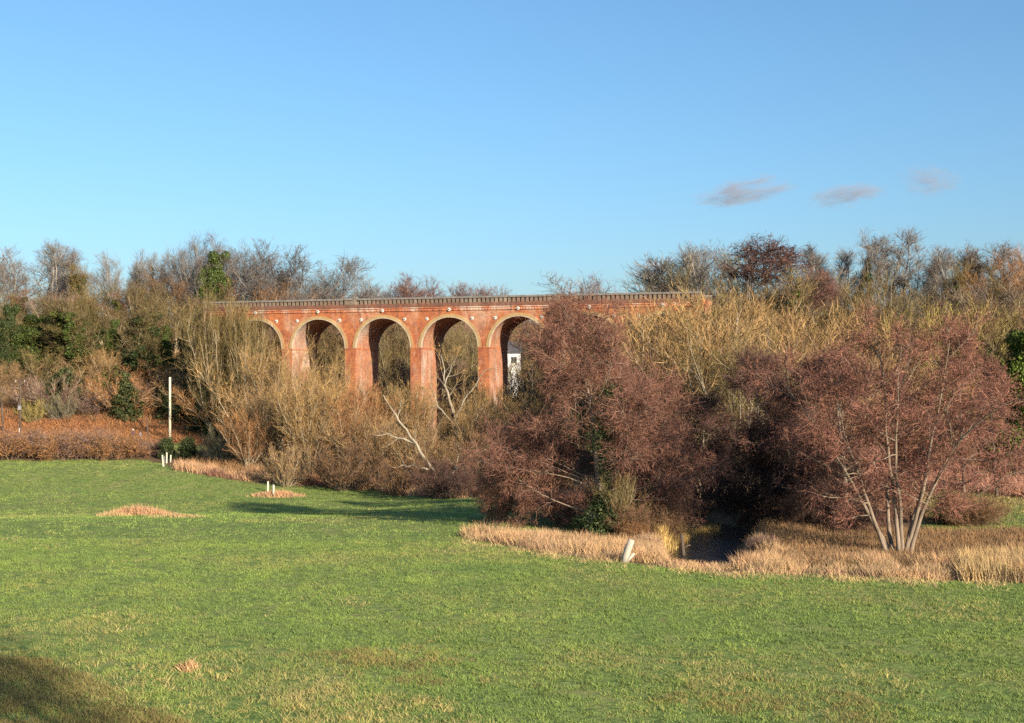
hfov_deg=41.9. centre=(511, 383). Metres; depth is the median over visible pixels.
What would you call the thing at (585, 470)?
undergrowth
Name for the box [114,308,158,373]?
ivy clad tree
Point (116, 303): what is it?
ivy clad tree
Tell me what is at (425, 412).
willow shrub
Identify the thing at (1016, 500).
rough grass
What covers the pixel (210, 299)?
ivy clad tree
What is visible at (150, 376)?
willow shrub
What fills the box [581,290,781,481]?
willow shrub
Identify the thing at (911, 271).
bare tree
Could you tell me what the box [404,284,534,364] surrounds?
bare tree
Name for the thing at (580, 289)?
bare tree
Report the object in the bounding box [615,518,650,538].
bramble bush
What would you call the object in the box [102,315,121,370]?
ivy clad tree
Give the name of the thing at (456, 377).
willow shrub
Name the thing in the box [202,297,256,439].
shrub
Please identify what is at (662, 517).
bramble bush
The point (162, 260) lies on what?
bare tree
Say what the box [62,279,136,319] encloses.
willow shrub
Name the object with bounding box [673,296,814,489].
willow shrub
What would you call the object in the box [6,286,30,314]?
ivy clad tree
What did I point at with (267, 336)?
bare tree
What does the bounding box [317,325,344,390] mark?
willow shrub
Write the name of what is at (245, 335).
willow shrub
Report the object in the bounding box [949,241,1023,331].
bare tree
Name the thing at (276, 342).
willow shrub
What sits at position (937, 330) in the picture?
willow shrub
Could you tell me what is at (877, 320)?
bare tree
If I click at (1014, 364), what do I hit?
ivy clad tree
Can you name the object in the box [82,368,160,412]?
willow shrub
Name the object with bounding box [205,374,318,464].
willow shrub
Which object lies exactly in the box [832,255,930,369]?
willow shrub
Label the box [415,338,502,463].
bare willow tree
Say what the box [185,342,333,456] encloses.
willow shrub
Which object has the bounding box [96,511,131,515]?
reed clump
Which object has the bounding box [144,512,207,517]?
reed clump
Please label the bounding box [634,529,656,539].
bramble bush
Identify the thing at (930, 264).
bare tree
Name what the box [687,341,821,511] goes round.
alder tree
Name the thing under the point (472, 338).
willow shrub
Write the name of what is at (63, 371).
evergreen bush
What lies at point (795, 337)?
willow shrub
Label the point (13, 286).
bare tree
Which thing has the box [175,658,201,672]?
reed clump
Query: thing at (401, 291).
bare tree
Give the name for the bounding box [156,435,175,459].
evergreen bush
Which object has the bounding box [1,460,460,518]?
grass
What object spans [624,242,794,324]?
bare tree
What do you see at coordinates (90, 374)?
willow shrub
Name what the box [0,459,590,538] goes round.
grass
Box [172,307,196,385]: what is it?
ivy clad tree
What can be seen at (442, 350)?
willow shrub
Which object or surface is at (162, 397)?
evergreen bush
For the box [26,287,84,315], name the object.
willow shrub
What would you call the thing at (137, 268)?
ivy clad tree
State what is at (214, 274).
ivy clad tree
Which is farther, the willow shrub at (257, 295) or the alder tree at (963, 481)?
the willow shrub at (257, 295)
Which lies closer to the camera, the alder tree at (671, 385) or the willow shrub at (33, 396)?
the alder tree at (671, 385)
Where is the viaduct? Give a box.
[203,291,711,458]
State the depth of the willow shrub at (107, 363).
219.71 m
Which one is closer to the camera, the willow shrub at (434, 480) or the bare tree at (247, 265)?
the willow shrub at (434, 480)
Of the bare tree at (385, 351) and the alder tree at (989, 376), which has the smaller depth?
the alder tree at (989, 376)
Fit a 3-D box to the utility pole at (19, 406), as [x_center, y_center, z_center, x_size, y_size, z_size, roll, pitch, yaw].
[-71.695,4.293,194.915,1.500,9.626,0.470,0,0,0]
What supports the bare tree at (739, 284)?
on the ground at (204, 486)
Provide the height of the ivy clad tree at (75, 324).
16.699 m
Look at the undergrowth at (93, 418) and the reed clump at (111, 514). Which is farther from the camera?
the undergrowth at (93, 418)
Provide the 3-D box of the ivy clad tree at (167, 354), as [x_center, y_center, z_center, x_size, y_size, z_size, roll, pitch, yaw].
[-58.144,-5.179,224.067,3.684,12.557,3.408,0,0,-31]
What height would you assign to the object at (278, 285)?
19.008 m
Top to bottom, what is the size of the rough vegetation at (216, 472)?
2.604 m
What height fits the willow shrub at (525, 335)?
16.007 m
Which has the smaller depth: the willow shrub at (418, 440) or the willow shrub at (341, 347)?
the willow shrub at (418, 440)
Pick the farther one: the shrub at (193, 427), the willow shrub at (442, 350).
the willow shrub at (442, 350)
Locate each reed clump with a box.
[96,503,177,515]
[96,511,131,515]
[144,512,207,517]
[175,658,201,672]
[247,489,304,497]
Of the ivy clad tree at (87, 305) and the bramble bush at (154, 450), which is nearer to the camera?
the bramble bush at (154, 450)
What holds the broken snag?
on the ground at (204, 486)
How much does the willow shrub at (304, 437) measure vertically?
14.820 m
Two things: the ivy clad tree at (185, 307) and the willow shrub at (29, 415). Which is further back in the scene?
the ivy clad tree at (185, 307)
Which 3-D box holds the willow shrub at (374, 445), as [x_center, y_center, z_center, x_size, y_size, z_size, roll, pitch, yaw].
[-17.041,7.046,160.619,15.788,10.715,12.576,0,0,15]
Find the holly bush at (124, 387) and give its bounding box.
[107,366,144,423]
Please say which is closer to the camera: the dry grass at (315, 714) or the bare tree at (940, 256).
the dry grass at (315, 714)
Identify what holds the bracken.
on the ground at (204, 486)
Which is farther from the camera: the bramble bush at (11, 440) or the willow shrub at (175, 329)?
the willow shrub at (175, 329)
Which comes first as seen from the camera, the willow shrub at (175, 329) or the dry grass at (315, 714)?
the dry grass at (315, 714)
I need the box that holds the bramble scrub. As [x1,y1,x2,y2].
[913,462,1023,497]
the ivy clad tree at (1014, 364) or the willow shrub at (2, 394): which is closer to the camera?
the ivy clad tree at (1014, 364)
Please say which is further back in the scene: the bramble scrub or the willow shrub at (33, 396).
the willow shrub at (33, 396)
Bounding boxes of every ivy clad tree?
[0,293,23,387]
[0,306,52,384]
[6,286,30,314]
[32,296,95,381]
[33,292,59,345]
[43,319,54,356]
[49,295,112,389]
[63,261,96,306]
[70,293,109,353]
[71,285,109,353]
[101,292,173,391]
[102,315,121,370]
[105,291,130,343]
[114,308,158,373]
[122,248,150,307]
[122,306,178,375]
[141,300,164,347]
[142,249,168,301]
[154,319,174,382]
[171,289,194,343]
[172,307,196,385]
[184,303,202,389]
[189,237,232,320]
[196,292,223,314]
[202,319,226,432]
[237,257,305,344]
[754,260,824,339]
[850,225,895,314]
[932,256,977,357]
[971,261,1023,352]
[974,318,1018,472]
[983,314,1023,476]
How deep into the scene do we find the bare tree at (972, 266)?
209.14 m
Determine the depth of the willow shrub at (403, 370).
219.89 m
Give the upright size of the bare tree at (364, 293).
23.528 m
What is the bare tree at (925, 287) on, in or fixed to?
on the ground at (204, 486)
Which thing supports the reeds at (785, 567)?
on the ground at (204, 486)
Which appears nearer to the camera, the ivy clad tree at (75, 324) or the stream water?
the stream water
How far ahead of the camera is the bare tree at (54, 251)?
264.42 m
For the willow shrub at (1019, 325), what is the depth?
181.45 m
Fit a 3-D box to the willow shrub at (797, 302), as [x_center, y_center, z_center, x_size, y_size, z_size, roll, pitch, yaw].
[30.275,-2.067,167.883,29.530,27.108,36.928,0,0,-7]
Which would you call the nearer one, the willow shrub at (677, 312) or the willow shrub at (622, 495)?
the willow shrub at (622, 495)
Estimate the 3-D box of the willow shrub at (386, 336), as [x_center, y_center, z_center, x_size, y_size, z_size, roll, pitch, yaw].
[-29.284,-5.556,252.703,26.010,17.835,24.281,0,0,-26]
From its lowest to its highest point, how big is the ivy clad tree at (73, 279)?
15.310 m
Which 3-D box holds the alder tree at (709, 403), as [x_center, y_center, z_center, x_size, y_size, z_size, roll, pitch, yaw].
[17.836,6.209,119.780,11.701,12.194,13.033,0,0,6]
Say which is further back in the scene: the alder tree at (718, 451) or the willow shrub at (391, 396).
the willow shrub at (391, 396)
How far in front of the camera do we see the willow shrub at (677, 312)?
169.61 m
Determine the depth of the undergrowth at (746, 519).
103.14 m
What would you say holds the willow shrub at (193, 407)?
on the ground at (204, 486)
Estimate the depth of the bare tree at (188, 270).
249.54 m
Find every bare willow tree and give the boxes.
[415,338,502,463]
[516,348,542,418]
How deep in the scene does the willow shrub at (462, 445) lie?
147.06 m
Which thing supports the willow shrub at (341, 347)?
on the ground at (204, 486)
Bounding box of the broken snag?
[680,534,690,554]
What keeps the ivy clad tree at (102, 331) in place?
on the ground at (204, 486)
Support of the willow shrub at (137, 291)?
on the ground at (204, 486)
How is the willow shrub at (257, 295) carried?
on the ground at (204, 486)
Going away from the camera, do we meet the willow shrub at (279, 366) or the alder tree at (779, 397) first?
the alder tree at (779, 397)
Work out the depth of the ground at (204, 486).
63.04 m
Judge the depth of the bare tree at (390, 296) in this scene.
299.75 m
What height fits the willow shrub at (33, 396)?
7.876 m
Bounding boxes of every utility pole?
[15,380,24,433]
[169,377,170,436]
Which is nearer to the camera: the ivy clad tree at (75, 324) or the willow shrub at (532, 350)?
the ivy clad tree at (75, 324)
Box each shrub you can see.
[0,284,48,318]
[0,349,73,387]
[0,358,43,394]
[0,370,82,413]
[0,378,12,403]
[13,397,50,422]
[15,307,39,324]
[19,285,101,331]
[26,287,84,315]
[39,389,82,419]
[43,379,95,400]
[51,355,119,392]
[60,389,109,416]
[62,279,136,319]
[72,346,129,389]
[75,299,130,336]
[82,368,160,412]
[97,310,128,344]
[98,282,192,339]
[108,274,174,319]
[110,358,184,394]
[116,268,209,323]
[133,378,164,404]
[149,360,194,401]
[150,373,197,416]
[153,295,268,432]
[155,298,195,354]
[164,286,259,436]
[171,377,268,432]
[182,275,322,353]
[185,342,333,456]
[198,424,251,461]
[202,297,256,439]
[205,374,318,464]
[213,403,287,466]
[219,300,278,436]
[238,329,341,457]
[256,442,316,487]
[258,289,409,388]
[261,361,348,470]
[267,326,281,355]
[287,379,405,465]
[300,436,395,492]
[302,346,372,456]
[316,400,431,478]
[317,324,398,397]
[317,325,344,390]
[317,359,344,429]
[318,324,405,370]
[321,376,397,455]
[354,377,451,460]
[366,453,429,496]
[372,373,415,454]
[379,356,448,441]
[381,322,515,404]
[381,413,469,474]
[384,322,462,383]
[403,455,476,496]
[415,438,480,479]
[438,417,531,479]
[440,397,527,469]
[442,355,522,443]
[446,380,533,447]
[461,321,524,363]
[463,354,543,424]
[498,390,581,449]
[509,354,547,421]
[510,319,538,373]
[512,322,576,406]
[541,287,703,467]
[545,277,825,483]
[568,284,751,389]
[575,305,885,496]
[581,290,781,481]
[584,465,653,534]
[588,292,816,353]
[644,257,906,382]
[645,256,821,336]
[662,302,862,418]
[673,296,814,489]
[686,325,895,470]
[709,287,853,371]
[712,267,881,339]
[742,304,970,472]
[748,287,921,450]
[758,259,881,316]
[799,286,882,350]
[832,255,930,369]
[838,281,975,375]
[864,288,1000,421]
[876,290,1023,441]
[883,273,971,330]
[910,288,1023,415]
[912,275,1023,338]
[936,291,1023,413]
[960,284,1023,337]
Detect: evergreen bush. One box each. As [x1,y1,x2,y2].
[43,362,83,409]
[150,380,174,413]
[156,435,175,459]
[175,432,203,460]
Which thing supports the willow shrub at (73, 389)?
on the ground at (204, 486)
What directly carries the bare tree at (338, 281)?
on the ground at (204, 486)
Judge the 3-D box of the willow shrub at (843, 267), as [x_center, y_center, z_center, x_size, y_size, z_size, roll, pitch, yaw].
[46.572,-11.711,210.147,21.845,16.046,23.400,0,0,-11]
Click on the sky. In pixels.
(507, 143)
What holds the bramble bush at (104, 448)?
on the ground at (204, 486)
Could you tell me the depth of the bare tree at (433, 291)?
297.23 m
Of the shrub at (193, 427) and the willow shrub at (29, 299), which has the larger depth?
the willow shrub at (29, 299)
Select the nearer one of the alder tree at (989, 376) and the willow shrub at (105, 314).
the alder tree at (989, 376)
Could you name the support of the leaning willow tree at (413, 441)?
on the ground at (204, 486)
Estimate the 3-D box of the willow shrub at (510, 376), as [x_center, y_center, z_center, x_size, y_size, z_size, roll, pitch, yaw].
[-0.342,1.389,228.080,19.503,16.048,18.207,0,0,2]
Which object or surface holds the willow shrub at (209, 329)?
on the ground at (204, 486)
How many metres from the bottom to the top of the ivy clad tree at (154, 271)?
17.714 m
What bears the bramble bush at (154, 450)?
on the ground at (204, 486)
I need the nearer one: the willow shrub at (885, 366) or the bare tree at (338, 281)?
the willow shrub at (885, 366)
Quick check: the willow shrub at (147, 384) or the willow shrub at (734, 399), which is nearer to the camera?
the willow shrub at (734, 399)
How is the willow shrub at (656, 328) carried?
on the ground at (204, 486)
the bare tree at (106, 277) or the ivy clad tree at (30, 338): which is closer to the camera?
the ivy clad tree at (30, 338)
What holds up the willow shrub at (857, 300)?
on the ground at (204, 486)
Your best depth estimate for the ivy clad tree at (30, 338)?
225.15 m
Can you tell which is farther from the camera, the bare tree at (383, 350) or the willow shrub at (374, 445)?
the bare tree at (383, 350)
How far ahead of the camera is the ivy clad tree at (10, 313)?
223.56 m
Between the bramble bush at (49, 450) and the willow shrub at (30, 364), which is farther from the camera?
the willow shrub at (30, 364)
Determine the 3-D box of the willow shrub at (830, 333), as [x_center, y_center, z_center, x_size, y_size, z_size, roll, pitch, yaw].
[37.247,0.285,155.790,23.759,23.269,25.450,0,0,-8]
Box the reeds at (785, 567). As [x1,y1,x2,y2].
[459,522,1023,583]
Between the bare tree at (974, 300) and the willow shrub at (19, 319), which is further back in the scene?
the willow shrub at (19, 319)
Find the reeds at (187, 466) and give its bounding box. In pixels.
[170,458,470,497]
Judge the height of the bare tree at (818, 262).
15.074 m
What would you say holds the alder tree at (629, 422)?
on the ground at (204, 486)
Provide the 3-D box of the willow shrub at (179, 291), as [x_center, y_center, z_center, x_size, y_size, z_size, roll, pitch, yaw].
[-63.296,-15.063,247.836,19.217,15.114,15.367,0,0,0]
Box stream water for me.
[661,488,750,564]
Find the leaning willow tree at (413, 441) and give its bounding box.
[366,384,502,480]
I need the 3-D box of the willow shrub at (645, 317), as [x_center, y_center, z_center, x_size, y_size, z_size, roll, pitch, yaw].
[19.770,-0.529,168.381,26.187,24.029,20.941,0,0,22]
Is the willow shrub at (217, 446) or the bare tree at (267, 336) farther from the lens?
the bare tree at (267, 336)
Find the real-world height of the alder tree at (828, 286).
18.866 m
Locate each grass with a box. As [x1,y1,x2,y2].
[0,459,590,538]
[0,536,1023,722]
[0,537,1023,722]
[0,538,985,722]
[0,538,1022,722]
[0,642,903,722]
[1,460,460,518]
[2,537,1022,722]
[923,487,1023,521]
[924,490,1023,533]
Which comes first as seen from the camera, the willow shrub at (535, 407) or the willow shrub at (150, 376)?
the willow shrub at (535, 407)
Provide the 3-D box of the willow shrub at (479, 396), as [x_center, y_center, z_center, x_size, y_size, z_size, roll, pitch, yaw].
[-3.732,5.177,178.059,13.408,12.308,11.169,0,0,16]
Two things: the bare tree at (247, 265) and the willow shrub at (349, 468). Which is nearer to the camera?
the willow shrub at (349, 468)
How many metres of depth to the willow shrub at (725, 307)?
151.99 m
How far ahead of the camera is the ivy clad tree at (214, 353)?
205.02 m
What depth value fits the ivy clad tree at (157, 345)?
223.58 m
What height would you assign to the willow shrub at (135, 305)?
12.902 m
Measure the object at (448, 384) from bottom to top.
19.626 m
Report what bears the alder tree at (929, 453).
on the ground at (204, 486)
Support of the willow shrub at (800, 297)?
on the ground at (204, 486)
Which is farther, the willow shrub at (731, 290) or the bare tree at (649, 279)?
the bare tree at (649, 279)
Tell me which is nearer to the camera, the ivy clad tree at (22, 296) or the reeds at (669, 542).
the reeds at (669, 542)
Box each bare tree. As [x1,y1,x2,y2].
[0,238,86,310]
[0,247,55,306]
[44,248,91,301]
[57,248,154,308]
[142,227,255,313]
[142,242,193,308]
[182,237,292,300]
[189,235,394,338]
[258,328,274,352]
[268,277,405,371]
[270,331,323,366]
[271,264,389,341]
[317,323,404,384]
[317,324,409,388]
[360,285,402,374]
[367,270,494,340]
[379,328,409,397]
[382,279,417,361]
[396,274,491,365]
[402,322,477,406]
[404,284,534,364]
[443,325,476,397]
[455,287,535,361]
[509,322,541,371]
[533,263,717,356]
[546,274,645,387]
[575,267,786,403]
[600,241,733,293]
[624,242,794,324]
[629,238,740,304]
[714,279,837,327]
[793,242,836,288]
[798,246,860,312]
[817,298,911,356]
[843,225,930,309]
[884,252,948,313]
[911,282,1023,365]
[916,238,983,308]
[916,260,941,324]
[932,236,1023,298]
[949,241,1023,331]
[957,245,1022,315]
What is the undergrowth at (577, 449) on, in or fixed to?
on the ground at (204, 486)
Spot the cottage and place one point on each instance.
(516, 351)
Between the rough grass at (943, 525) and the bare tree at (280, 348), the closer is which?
the rough grass at (943, 525)
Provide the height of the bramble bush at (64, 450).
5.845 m
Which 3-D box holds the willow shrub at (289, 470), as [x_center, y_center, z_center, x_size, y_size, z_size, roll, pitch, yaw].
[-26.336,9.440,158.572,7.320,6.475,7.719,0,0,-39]
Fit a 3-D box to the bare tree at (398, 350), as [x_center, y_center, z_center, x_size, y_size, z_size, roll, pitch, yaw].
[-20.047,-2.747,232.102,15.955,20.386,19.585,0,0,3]
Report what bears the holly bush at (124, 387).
on the ground at (204, 486)
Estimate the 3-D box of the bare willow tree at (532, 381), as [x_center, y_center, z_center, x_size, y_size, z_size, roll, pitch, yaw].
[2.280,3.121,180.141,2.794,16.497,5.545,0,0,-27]
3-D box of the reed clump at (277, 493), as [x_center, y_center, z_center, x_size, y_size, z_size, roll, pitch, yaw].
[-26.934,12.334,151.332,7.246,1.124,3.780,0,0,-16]
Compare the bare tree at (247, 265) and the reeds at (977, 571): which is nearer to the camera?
the reeds at (977, 571)
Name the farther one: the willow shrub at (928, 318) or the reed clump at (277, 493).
the willow shrub at (928, 318)
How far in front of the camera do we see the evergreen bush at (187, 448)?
185.56 m
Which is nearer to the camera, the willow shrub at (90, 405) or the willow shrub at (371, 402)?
the willow shrub at (371, 402)
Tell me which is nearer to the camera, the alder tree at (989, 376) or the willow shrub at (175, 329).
the alder tree at (989, 376)
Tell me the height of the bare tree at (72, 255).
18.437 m
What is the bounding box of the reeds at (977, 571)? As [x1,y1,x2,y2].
[950,542,1023,582]
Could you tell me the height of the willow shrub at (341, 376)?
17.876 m
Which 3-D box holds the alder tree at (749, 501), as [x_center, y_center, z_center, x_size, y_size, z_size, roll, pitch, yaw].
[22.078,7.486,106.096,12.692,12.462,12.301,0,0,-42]
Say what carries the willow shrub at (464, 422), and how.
on the ground at (204, 486)
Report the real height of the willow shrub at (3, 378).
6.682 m
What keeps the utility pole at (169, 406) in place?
on the ground at (204, 486)
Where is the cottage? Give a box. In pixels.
[508,342,522,397]
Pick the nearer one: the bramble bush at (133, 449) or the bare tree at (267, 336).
the bramble bush at (133, 449)
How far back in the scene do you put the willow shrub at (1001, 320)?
182.91 m
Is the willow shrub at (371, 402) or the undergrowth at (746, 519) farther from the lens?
the willow shrub at (371, 402)
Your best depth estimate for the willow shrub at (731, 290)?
198.45 m
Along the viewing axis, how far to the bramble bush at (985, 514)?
101.00 m
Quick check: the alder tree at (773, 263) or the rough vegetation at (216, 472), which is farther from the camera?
the alder tree at (773, 263)
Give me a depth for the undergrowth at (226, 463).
169.05 m
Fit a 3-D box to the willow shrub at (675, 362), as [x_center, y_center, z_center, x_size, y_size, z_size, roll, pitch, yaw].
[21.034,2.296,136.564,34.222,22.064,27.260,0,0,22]
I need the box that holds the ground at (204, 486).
[0,336,1023,722]
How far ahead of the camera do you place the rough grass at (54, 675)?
46.80 m
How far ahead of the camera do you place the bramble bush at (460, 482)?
137.01 m
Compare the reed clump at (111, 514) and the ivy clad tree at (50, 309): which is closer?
the reed clump at (111, 514)
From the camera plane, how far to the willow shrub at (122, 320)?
239.36 m
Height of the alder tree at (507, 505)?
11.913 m
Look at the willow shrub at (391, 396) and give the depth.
183.61 m
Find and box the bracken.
[0,403,229,445]
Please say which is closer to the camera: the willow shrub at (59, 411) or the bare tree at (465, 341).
the willow shrub at (59, 411)
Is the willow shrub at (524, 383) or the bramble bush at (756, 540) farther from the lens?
the willow shrub at (524, 383)
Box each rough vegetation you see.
[194,467,468,498]
[739,515,1023,567]
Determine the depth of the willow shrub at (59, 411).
206.26 m
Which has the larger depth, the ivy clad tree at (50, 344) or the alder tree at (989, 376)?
the ivy clad tree at (50, 344)
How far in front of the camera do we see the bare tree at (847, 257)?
229.12 m
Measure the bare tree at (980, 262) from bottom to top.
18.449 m
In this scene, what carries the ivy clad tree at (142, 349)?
on the ground at (204, 486)
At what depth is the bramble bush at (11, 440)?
186.17 m
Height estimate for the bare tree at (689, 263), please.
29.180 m
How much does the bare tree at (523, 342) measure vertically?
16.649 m
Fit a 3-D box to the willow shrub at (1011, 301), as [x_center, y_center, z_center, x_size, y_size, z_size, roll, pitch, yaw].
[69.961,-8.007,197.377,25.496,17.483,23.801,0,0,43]
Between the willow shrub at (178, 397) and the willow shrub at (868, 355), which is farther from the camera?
the willow shrub at (178, 397)
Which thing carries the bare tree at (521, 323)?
on the ground at (204, 486)
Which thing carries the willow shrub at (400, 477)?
on the ground at (204, 486)
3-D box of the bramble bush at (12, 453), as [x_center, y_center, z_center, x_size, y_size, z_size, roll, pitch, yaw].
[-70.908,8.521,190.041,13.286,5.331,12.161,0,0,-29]
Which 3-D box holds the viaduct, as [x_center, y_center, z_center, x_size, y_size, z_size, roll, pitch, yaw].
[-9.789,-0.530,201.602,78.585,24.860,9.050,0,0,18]
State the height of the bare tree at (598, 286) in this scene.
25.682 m
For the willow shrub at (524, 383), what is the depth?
223.18 m
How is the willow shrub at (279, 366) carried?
on the ground at (204, 486)
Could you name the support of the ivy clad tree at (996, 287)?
on the ground at (204, 486)
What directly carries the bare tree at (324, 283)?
on the ground at (204, 486)
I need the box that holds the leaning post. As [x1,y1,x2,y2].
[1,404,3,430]
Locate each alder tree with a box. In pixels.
[447,278,734,536]
[467,409,595,527]
[595,343,699,506]
[652,386,748,513]
[679,422,801,517]
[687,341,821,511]
[694,406,855,533]
[705,231,865,341]
[733,291,1023,553]
[735,347,862,518]
[758,427,893,533]
[768,334,946,534]
[782,266,877,346]
[907,311,1023,519]
[945,349,1023,497]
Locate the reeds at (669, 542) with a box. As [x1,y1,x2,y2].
[654,520,728,552]
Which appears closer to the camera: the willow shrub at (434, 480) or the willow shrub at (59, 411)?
the willow shrub at (434, 480)
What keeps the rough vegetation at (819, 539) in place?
on the ground at (204, 486)
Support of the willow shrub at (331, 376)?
on the ground at (204, 486)
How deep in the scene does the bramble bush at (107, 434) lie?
188.18 m
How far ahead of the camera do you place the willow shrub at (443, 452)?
153.61 m
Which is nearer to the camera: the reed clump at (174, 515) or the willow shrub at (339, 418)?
the reed clump at (174, 515)
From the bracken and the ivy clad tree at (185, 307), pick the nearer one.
the bracken
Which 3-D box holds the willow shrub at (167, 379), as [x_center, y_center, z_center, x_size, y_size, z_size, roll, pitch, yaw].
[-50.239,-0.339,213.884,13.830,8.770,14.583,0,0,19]
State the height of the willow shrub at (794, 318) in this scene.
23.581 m
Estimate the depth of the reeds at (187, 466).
161.60 m
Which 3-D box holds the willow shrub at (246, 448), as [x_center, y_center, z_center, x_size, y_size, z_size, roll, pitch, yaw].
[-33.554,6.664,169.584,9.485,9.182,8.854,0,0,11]
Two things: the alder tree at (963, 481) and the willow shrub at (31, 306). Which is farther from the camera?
the willow shrub at (31, 306)
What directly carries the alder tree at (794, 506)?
on the ground at (204, 486)
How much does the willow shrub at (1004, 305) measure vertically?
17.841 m
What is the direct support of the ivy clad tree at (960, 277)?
on the ground at (204, 486)
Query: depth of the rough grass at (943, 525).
104.55 m
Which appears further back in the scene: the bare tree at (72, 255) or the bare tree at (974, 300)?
the bare tree at (72, 255)
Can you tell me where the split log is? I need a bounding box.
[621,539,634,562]
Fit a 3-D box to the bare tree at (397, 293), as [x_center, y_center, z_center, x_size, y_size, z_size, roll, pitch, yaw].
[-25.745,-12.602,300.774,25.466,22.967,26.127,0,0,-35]
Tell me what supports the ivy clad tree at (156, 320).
on the ground at (204, 486)
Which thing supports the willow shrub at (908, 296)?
on the ground at (204, 486)
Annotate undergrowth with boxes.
[0,341,280,427]
[188,439,577,495]
[317,370,612,456]
[575,378,985,526]
[621,509,872,549]
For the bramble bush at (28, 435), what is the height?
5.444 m
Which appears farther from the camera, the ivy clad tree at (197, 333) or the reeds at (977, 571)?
the ivy clad tree at (197, 333)
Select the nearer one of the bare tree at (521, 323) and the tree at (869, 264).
the tree at (869, 264)
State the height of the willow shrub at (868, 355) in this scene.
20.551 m
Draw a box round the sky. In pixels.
[0,0,1023,350]
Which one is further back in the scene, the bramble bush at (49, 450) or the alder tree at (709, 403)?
the bramble bush at (49, 450)
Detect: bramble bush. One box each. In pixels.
[0,424,57,459]
[0,424,77,456]
[0,424,91,459]
[0,425,49,458]
[11,424,124,460]
[47,425,127,458]
[65,429,158,461]
[102,435,157,459]
[124,438,174,456]
[434,463,505,498]
[602,493,700,541]
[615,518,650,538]
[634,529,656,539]
[742,532,781,548]
[919,488,1016,527]
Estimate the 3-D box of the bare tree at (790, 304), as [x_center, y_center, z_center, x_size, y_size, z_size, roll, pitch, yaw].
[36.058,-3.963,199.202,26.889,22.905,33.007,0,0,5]
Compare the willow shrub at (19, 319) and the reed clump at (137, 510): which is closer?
the reed clump at (137, 510)
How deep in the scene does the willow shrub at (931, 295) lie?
205.64 m

